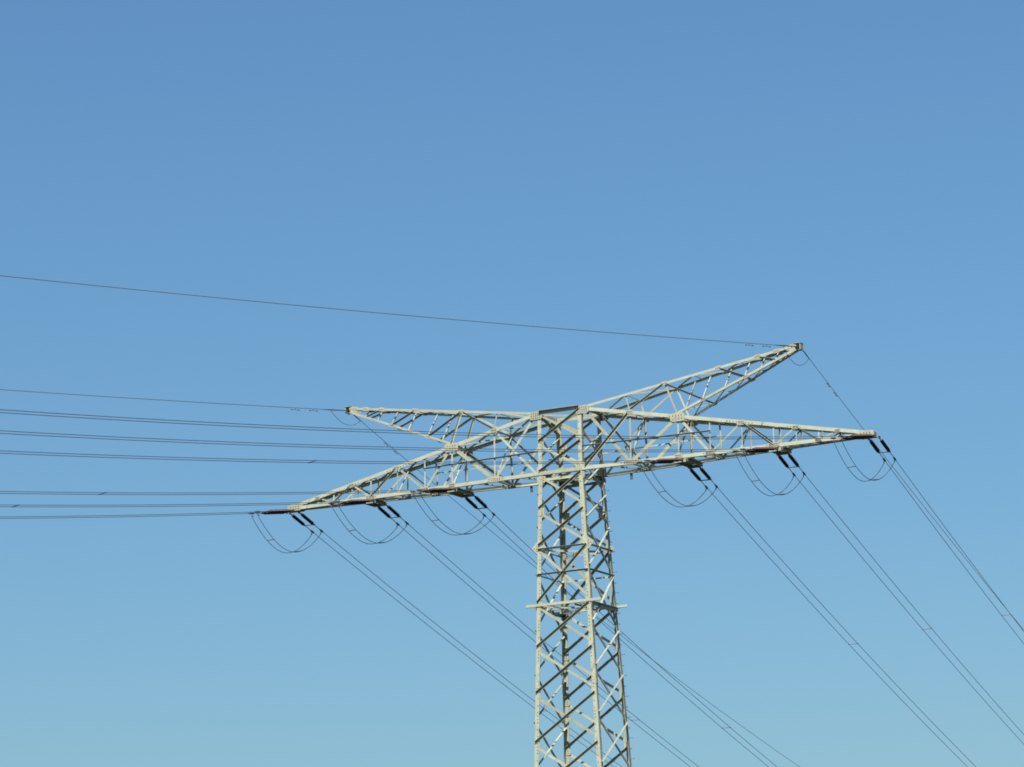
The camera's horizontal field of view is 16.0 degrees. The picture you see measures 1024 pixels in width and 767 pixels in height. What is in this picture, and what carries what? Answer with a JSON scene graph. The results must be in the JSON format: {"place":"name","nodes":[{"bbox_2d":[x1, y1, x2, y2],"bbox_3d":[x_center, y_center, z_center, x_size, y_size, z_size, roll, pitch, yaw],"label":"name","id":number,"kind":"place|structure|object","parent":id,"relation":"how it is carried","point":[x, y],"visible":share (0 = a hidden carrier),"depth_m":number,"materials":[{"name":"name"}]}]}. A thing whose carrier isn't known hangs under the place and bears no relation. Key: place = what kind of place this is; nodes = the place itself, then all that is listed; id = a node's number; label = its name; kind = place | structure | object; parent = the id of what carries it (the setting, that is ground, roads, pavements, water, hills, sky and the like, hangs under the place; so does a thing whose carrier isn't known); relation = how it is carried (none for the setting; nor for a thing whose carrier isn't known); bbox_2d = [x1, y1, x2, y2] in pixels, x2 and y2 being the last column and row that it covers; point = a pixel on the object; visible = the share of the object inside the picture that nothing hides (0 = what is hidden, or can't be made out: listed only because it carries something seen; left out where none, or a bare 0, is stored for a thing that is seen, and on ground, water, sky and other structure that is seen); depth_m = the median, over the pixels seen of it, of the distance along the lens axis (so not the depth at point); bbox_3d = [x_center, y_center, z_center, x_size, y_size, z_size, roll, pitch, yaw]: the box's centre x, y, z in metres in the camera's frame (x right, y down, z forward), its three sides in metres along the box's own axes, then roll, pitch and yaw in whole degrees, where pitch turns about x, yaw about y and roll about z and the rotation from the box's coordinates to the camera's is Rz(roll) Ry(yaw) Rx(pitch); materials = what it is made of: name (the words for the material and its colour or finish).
{"place":"outdoors","nodes":[
{"label":"outdoors","id":0,"kind":"place"},
{"bbox_2d":[0,0,1023,766],"label":"sky","id":1,"kind":"structure","parent":0,"point":[843,180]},
{"label":"ground","id":2,"kind":"structure","parent":0,"visible":0},
{"bbox_2d":[288,342,877,766],"bbox_3d":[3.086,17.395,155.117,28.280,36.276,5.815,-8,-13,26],"label":"lattice pylon","id":3,"kind":"object","parent":2,"relation":"on","point":[580,478],"visible":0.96,"depth_m":157.08,"materials":[{"name":"grey metal"}]},
{"bbox_2d":[0,389,347,411],"bbox_3d":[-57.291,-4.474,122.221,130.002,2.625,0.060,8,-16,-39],"label":"earth wire","id":4,"kind":"object","parent":3,"relation":"attached to","point":[188,401],"visible":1,"depth_m":158.31,"materials":[{"name":"metal"}]},
{"bbox_2d":[248,509,294,516],"bbox_3d":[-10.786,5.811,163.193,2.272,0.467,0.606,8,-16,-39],"label":"insulator set","id":5,"kind":"object","parent":3,"relation":"attached to","point":[278,511],"visible":1,"depth_m":163.14,"materials":[{"name":"metal"}]},
{"bbox_2d":[0,512,247,518],"bbox_3d":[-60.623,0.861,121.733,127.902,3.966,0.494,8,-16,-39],"label":"power cable","id":6,"kind":"object","parent":5,"relation":"attached to","point":[118,515],"visible":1,"depth_m":157.49,"materials":[{"name":"metal"}]},
{"bbox_2d":[251,514,320,552],"bbox_3d":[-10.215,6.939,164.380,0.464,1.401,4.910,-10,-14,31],"label":"jumper loop","id":7,"kind":"object","parent":5,"relation":"hanging from","point":[280,545],"visible":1,"depth_m":163.94,"materials":[{"name":"metal"}]},
{"bbox_2d":[289,512,323,533],"bbox_3d":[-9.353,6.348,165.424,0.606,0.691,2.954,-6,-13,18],"label":"insulator set","id":8,"kind":"object","parent":3,"relation":"attached to","point":[305,517],"visible":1,"depth_m":165.12,"materials":[{"name":"ceramic"}]},
{"bbox_2d":[314,533,621,766],"bbox_3d":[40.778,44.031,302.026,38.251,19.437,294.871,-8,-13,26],"label":"power cable","id":9,"kind":"object","parent":8,"relation":"attached to","point":[452,637],"visible":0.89,"depth_m":181.57,"materials":[{"name":"metal"}]},
{"bbox_2d":[328,499,374,506],"bbox_3d":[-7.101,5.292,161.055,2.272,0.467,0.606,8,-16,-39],"label":"insulator set","id":10,"kind":"object","parent":3,"relation":"attached to","point":[357,501],"visible":1,"depth_m":161.01,"materials":[{"name":"metal"}]},
{"bbox_2d":[0,502,327,506],"bbox_3d":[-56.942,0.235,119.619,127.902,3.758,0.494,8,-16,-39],"label":"power cable","id":11,"kind":"object","parent":10,"relation":"attached to","point":[202,504],"visible":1,"depth_m":155.57,"materials":[{"name":"metal"}]},
{"bbox_2d":[331,504,405,543],"bbox_3d":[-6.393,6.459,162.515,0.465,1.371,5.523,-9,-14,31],"label":"jumper loop","id":12,"kind":"object","parent":10,"relation":"hanging from","point":[361,535],"visible":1,"depth_m":161.90,"materials":[{"name":"metal"}]},
{"bbox_2d":[375,503,408,526],"bbox_3d":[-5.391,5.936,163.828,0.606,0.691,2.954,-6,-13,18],"label":"insulator set","id":13,"kind":"object","parent":3,"relation":"attached to","point":[390,508],"visible":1,"depth_m":163.54,"materials":[{"name":"ceramic"}]},
{"bbox_2d":[400,525,698,766],"bbox_3d":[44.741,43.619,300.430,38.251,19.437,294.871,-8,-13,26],"label":"power cable","id":14,"kind":"object","parent":13,"relation":"attached to","point":[533,640],"visible":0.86,"depth_m":178.97,"materials":[{"name":"metal"}]},
{"bbox_2d":[0,275,798,346],"bbox_3d":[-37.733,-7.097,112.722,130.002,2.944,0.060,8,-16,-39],"label":"earth wire","id":15,"kind":"object","parent":3,"relation":"attached to","point":[407,315],"visible":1,"depth_m":140.38,"materials":[{"name":"metal"}]},
{"bbox_2d":[409,488,455,495],"bbox_3d":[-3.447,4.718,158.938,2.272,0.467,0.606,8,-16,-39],"label":"insulator set","id":16,"kind":"object","parent":3,"relation":"attached to","point":[438,490],"visible":1,"depth_m":158.89,"materials":[{"name":"metal"}]},
{"bbox_2d":[0,490,413,494],"bbox_3d":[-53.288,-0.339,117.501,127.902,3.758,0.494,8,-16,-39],"label":"power cable","id":17,"kind":"object","parent":16,"relation":"attached to","point":[102,493],"visible":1,"depth_m":150.96,"materials":[{"name":"metal"}]},
{"bbox_2d":[413,493,492,534],"bbox_3d":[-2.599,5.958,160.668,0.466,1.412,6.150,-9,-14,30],"label":"jumper loop","id":18,"kind":"object","parent":16,"relation":"hanging from","point":[446,526],"visible":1,"depth_m":159.97,"materials":[{"name":"metal"}]},
{"bbox_2d":[463,493,495,517],"bbox_3d":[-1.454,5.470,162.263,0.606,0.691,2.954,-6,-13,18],"label":"insulator set","id":19,"kind":"object","parent":3,"relation":"attached to","point":[479,500],"visible":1,"depth_m":161.94,"materials":[{"name":"ceramic"}]},
{"bbox_2d":[491,516,776,766],"bbox_3d":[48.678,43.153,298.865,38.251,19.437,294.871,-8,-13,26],"label":"power cable","id":20,"kind":"object","parent":19,"relation":"attached to","point":[635,644],"visible":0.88,"depth_m":183.52,"materials":[{"name":"metal"}]},
{"bbox_2d":[349,411,797,765],"bbox_3d":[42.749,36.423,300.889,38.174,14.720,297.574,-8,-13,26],"label":"earth wire","id":21,"kind":"object","parent":3,"relation":"attached to","point":[395,451],"visible":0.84,"depth_m":185.63,"materials":[{"name":"metal"}]},
{"bbox_2d":[637,458,682,465],"bbox_3d":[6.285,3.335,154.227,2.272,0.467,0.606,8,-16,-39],"label":"insulator set","id":22,"kind":"object","parent":3,"relation":"attached to","point":[665,461],"visible":1,"depth_m":154.22,"materials":[{"name":"metal"}]},
{"bbox_2d":[0,450,643,463],"bbox_3d":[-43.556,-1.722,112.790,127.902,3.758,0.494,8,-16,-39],"label":"power cable","id":23,"kind":"object","parent":22,"relation":"attached to","point":[312,461],"visible":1,"depth_m":140.76,"materials":[{"name":"metal"}]},
{"bbox_2d":[640,463,715,506],"bbox_3d":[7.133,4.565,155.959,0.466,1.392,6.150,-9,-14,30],"label":"jumper loop","id":24,"kind":"object","parent":22,"relation":"hanging from","point":[672,497],"visible":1,"depth_m":155.20,"materials":[{"name":"metal"}]},
{"bbox_2d":[688,467,717,489],"bbox_3d":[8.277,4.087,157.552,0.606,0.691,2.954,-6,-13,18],"label":"insulator set","id":25,"kind":"object","parent":3,"relation":"attached to","point":[702,470],"visible":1,"depth_m":157.31,"materials":[{"name":"ceramic"}]},
{"bbox_2d":[708,488,975,766],"bbox_3d":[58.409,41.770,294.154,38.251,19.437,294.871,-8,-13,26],"label":"power cable","id":26,"kind":"object","parent":25,"relation":"attached to","point":[836,620],"visible":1,"depth_m":176.76,"materials":[{"name":"metal"}]},
{"bbox_2d":[732,447,778,454],"bbox_3d":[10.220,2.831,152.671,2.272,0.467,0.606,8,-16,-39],"label":"insulator set","id":27,"kind":"object","parent":3,"relation":"attached to","point":[759,449],"visible":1,"depth_m":152.64,"materials":[{"name":"metal"}]},
{"bbox_2d":[0,430,739,451],"bbox_3d":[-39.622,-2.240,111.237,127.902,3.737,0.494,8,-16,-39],"label":"power cable","id":28,"kind":"object","parent":27,"relation":"attached to","point":[335,445],"visible":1,"depth_m":137.90,"materials":[{"name":"metal"}]},
{"bbox_2d":[735,453,803,495],"bbox_3d":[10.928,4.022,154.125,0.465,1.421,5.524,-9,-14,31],"label":"jumper loop","id":29,"kind":"object","parent":27,"relation":"hanging from","point":[763,484],"visible":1,"depth_m":153.41,"materials":[{"name":"metal"}]},
{"bbox_2d":[776,454,805,476],"bbox_3d":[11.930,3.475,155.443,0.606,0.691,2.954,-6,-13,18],"label":"insulator set","id":30,"kind":"object","parent":3,"relation":"attached to","point":[784,462],"visible":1,"depth_m":155.18,"materials":[{"name":"ceramic"}]},
{"bbox_2d":[795,475,1023,742],"bbox_3d":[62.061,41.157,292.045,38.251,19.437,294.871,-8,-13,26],"label":"power cable","id":31,"kind":"object","parent":30,"relation":"attached to","point":[909,602],"visible":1,"depth_m":173.51,"materials":[{"name":"metal"}]},
{"bbox_2d":[830,434,875,441],"bbox_3d":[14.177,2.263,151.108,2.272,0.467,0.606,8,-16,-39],"label":"insulator set","id":32,"kind":"object","parent":3,"relation":"attached to","point":[858,436],"visible":1,"depth_m":151.10,"materials":[{"name":"metal"}]},
{"bbox_2d":[0,409,837,438],"bbox_3d":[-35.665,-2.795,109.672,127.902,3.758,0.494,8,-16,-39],"label":"power cable","id":33,"kind":"object","parent":32,"relation":"attached to","point":[398,430],"visible":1,"depth_m":135.12,"materials":[{"name":"metal"}]},
{"bbox_2d":[833,439,894,481],"bbox_3d":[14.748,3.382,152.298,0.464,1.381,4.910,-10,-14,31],"label":"jumper loop","id":34,"kind":"object","parent":32,"relation":"hanging from","point":[858,469],"visible":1,"depth_m":151.62,"materials":[{"name":"metal"}]},
{"bbox_2d":[868,435,895,462],"bbox_3d":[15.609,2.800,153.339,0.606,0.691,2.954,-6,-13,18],"label":"insulator set","id":35,"kind":"object","parent":3,"relation":"attached to","point":[883,443],"visible":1,"depth_m":153.00,"materials":[{"name":"ceramic"}]},
{"bbox_2d":[886,461,1023,643],"bbox_3d":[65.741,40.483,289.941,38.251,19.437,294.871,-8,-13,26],"label":"power cable","id":36,"kind":"object","parent":35,"relation":"attached to","point":[958,545],"visible":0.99,"depth_m":164.90,"materials":[{"name":"metal"}]},
{"bbox_2d":[803,350,1023,629],"bbox_3d":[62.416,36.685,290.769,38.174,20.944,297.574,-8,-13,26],"label":"earth wire","id":37,"kind":"object","parent":3,"relation":"attached to","point":[900,476],"visible":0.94,"depth_m":170.19,"materials":[{"name":"metal"}]}
]}

